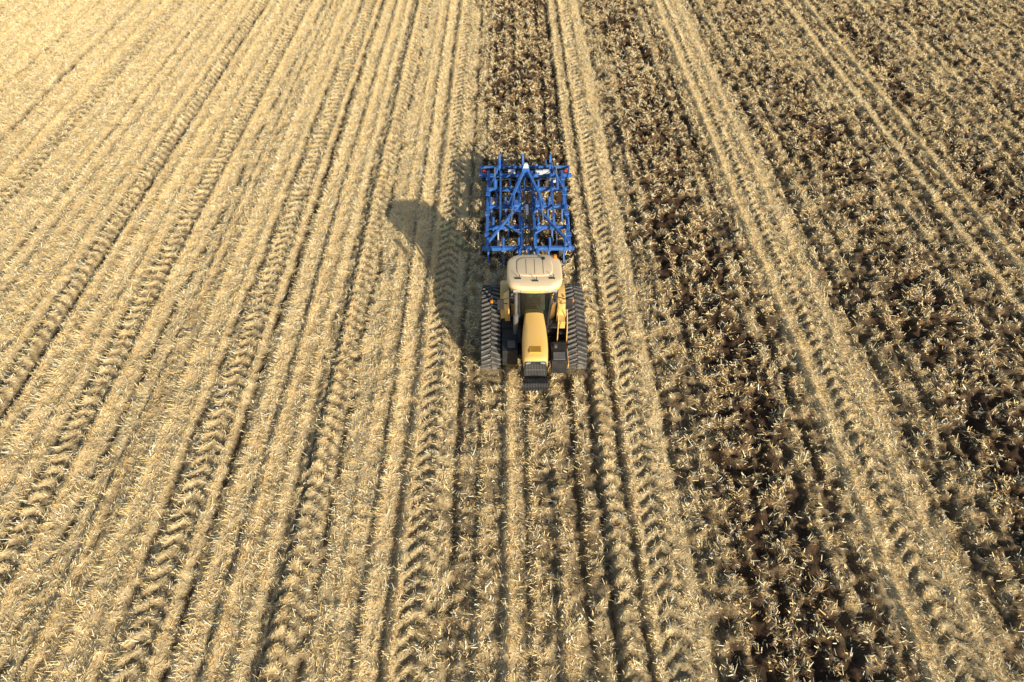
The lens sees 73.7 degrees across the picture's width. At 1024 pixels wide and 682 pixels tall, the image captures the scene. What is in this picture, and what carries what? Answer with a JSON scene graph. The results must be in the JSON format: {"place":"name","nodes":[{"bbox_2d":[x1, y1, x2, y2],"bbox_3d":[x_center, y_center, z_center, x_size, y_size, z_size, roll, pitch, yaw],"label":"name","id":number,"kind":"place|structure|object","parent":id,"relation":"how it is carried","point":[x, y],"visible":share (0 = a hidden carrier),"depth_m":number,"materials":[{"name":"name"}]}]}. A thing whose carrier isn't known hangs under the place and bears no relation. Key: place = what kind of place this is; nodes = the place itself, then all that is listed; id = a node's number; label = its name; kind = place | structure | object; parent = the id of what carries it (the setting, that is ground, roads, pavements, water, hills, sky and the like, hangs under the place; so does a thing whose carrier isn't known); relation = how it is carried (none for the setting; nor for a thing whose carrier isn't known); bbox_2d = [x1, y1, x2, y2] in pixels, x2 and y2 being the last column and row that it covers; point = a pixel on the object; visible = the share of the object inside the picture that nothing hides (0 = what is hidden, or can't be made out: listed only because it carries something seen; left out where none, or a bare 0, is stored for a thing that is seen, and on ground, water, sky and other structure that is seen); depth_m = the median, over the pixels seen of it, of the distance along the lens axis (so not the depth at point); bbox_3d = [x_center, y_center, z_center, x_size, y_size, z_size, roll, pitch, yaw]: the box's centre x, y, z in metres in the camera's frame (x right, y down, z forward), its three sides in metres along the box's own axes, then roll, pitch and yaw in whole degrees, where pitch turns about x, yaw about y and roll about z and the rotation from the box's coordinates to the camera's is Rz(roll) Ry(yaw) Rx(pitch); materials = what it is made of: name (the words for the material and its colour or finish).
{"place":"outdoors","nodes":[
{"label":"outdoors","id":0,"kind":"place"},
{"bbox_2d":[0,0,1023,681],"bbox_3d":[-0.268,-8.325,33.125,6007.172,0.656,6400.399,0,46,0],"label":"farm field ground","id":1,"kind":"structure","parent":0,"point":[972,394],"depth_m":24.23,"materials":[{"name":"soil"}]},
{"bbox_2d":[481,285,500,369],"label":"track lugs","id":2,"kind":"object","parent":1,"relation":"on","point":[490,287],"visible":0.76,"depth_m":23.65,"materials":[{"name":"black rubber"}]},
{"bbox_2d":[0,0,1023,681],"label":"straw residue","id":3,"kind":"object","parent":1,"relation":"on","point":[466,194],"visible":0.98,"depth_m":26.72},
{"bbox_2d":[0,0,1023,681],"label":"crop stubble","id":4,"kind":"object","parent":1,"relation":"on","point":[202,126],"visible":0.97,"depth_m":29.38,"materials":[{"name":"beige plant"}]},
{"bbox_2d":[479,154,573,265],"bbox_3d":[0.630,-5.271,28.848,4.200,1.820,9.062,0,46,0],"label":"field cultivator","id":5,"kind":"object","parent":1,"relation":"on","point":[554,177],"visible":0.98,"depth_m":29.19,"materials":[{"name":"metal"}]},
{"bbox_2d":[518,330,550,377],"bbox_3d":[0.737,-0.431,24.202,1.130,0.780,4.470,0,46,0],"label":"engine and chassis","id":6,"kind":"object","parent":1,"relation":"on","point":[520,352],"visible":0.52,"depth_m":23.13,"materials":[{"name":"black metal"}]},
{"bbox_2d":[522,376,543,383],"bbox_3d":[0.763,1.307,22.648,0.840,0.200,0.430,0,46,0],"label":"weight bracket","id":7,"kind":"object","parent":6,"relation":"attached to","point":[530,377],"visible":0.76,"depth_m":22.61,"materials":[{"name":"grey metal"}]},
{"bbox_2d":[523,377,547,390],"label":"front weights","id":8,"kind":"object","parent":7,"relation":"attached to","point":[534,385],"visible":0.99,"depth_m":22.36,"materials":[{"name":"black metal"}]},
{"bbox_2d":[509,287,558,326],"bbox_3d":[0.740,-1.533,23.321,1.660,1.993,1.589,0,46,0],"label":"cab frame","id":9,"kind":"object","parent":6,"relation":"on","point":[548,322],"visible":0.32,"depth_m":23.18,"materials":[{"name":"black metal"}]},
{"bbox_2d":[500,280,565,320],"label":"fenders","id":10,"kind":"object","parent":9,"relation":"attached to","point":[504,294],"visible":0.61,"depth_m":23.90,"materials":[{"name":"yellow metal"}]},
{"bbox_2d":[522,293,544,309],"bbox_3d":[0.748,-1.597,23.507,0.780,1.160,0.740,0,46,0],"label":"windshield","id":11,"kind":"object","parent":9,"relation":"on","point":[533,298],"visible":0.69,"depth_m":23.75,"materials":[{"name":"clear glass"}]},
{"bbox_2d":[512,248,554,280],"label":"roof fittings","id":12,"kind":"object","parent":9,"relation":"on","point":[543,258],"visible":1,"depth_m":22.02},
{"bbox_2d":[510,289,556,322],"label":"cab windows","id":13,"kind":"structure","parent":9,"relation":"in","point":[553,308],"depth_m":23.32,"materials":[{"name":"black glass"}]},
{"bbox_2d":[494,295,573,309],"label":"mirrors","id":14,"kind":"object","parent":9,"relation":"attached to","point":[500,303],"visible":1,"depth_m":22.28,"materials":[{"name":"black plastic"}]},
{"bbox_2d":[508,284,560,292],"bbox_3d":[0.741,-2.177,22.503,1.810,0.150,1.720,0,46,0],"label":"roof lower shell","id":15,"kind":"object","parent":9,"relation":"on","point":[539,291],"visible":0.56,"depth_m":21.92},
{"bbox_2d":[507,255,561,290],"bbox_3d":[0.741,-2.285,22.390,1.810,0.158,1.720,0,46,0],"label":"roof top shell","id":16,"kind":"object","parent":15,"relation":"on","point":[529,284],"visible":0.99,"depth_m":22.05},
{"bbox_2d":[517,258,552,275],"bbox_3d":[0.740,-2.437,22.420,1.191,0.040,0.951,0,46,0],"label":"roof hatch","id":17,"kind":"object","parent":16,"relation":"on","point":[525,266],"visible":1,"depth_m":22.36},
{"bbox_2d":[513,290,556,292],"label":"roof work lights","id":18,"kind":"object","parent":15,"relation":"attached to","point":[525,291],"visible":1,"depth_m":21.92},
{"bbox_2d":[527,296,547,309],"bbox_3d":[0.863,-1.073,23.359,0.680,0.916,0.488,0,46,0],"label":"steering console","id":19,"kind":"object","parent":9,"relation":"on","point":[533,307],"visible":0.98,"depth_m":23.20,"materials":[{"name":"black plastic"}]},
{"bbox_2d":[502,317,566,372],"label":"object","id":20,"kind":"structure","parent":6,"relation":"on","point":[509,356],"depth_m":23.18,"materials":[{"name":"black plastic"}]},
{"bbox_2d":[513,292,517,334],"bbox_3d":[0.128,-0.946,22.719,0.170,2.028,0.247,0,46,0],"label":"exhaust stack","id":21,"kind":"object","parent":20,"relation":"on","point":[515,323],"visible":0.98,"depth_m":22.82,"materials":[{"name":"grey metal"}]},
{"bbox_2d":[508,340,564,359],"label":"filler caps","id":22,"kind":"object","parent":20,"relation":"on","point":[556,355],"visible":1,"depth_m":22.87,"materials":[{"name":"grey metal"}]},
{"bbox_2d":[557,303,568,366],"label":"handrails and yellow panels","id":23,"kind":"object","parent":20,"relation":"on","point":[561,321],"visible":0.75,"depth_m":23.38,"materials":[{"name":"yellow metal"}]},
{"bbox_2d":[522,309,547,366],"bbox_3d":[0.754,-0.060,22.679,0.850,0.895,1.980,0,46,0],"label":"hood","id":24,"kind":"object","parent":6,"relation":"on","point":[534,331],"visible":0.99,"depth_m":22.44,"materials":[{"name":"yellow plastic"}]},
{"bbox_2d":[523,361,546,375],"bbox_3d":[0.763,0.864,22.258,0.780,0.754,0.095,0,46,0],"label":"grille surround","id":25,"kind":"object","parent":24,"relation":"attached to","point":[533,363],"visible":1,"depth_m":22.22,"materials":[{"name":"black metal"}]},
{"bbox_2d":[525,364,545,374],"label":"grille bars","id":26,"kind":"object","parent":25,"relation":"in","point":[535,369],"visible":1,"depth_m":22.23,"materials":[{"name":"grey metal"}]},
{"bbox_2d":[529,346,541,352],"bbox_3d":[0.760,0.279,22.117,0.400,0.057,0.290,0,46,0],"label":"hood vent","id":27,"kind":"object","parent":24,"relation":"attached to","point":[532,347],"visible":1,"depth_m":22.12,"materials":[{"name":"yellow metal"}]},
{"bbox_2d":[564,284,586,368],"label":"track lugs","id":28,"kind":"object","parent":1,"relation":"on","point":[578,287],"visible":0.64,"depth_m":23.68,"materials":[{"name":"black rubber"}]},
{"bbox_2d":[521,333,540,351],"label":"hood slots","id":29,"kind":"object","parent":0,"point":[535,350],"visible":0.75,"depth_m":22.06,"materials":[{"name":"yellow metal"}]},
{"bbox_2d":[520,294,549,329],"bbox_3d":[0.739,-1.035,23.958,1.560,0.530,1.320,0,46,0],"label":"cab base","id":30,"kind":"object","parent":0,"point":[523,310],"visible":0.2,"depth_m":24.03,"materials":[{"name":"black metal"}]},
{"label":"track wheels","id":31,"kind":"object","parent":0,"visible":0},
{"bbox_2d":[546,326,565,337],"bbox_3d":[1.617,-0.497,24.475,1.355,0.571,2.182,0,46,0],"label":"undercarriage frame","id":32,"kind":"object","parent":31,"relation":"on","point":[551,332],"visible":0.04,"depth_m":24.30,"materials":[{"name":"black metal"}]},
{"bbox_2d":[563,287,586,366],"bbox_3d":[2.214,-0.608,24.429,0.660,1.589,3.337,0,46,0],"label":"track belt","id":33,"kind":"object","parent":31,"relation":"on","point":[575,341],"visible":0.53,"depth_m":23.62,"materials":[{"name":"rubber"}]},
{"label":"track wheels","id":34,"kind":"object","parent":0,"visible":0},
{"bbox_2d":[481,288,500,366],"bbox_3d":[-0.736,-0.588,24.410,0.660,1.589,3.337,0,46,0],"label":"track belt","id":35,"kind":"object","parent":34,"relation":"on","point":[488,337],"visible":0.57,"depth_m":23.59,"materials":[{"name":"rubber"}]}
]}

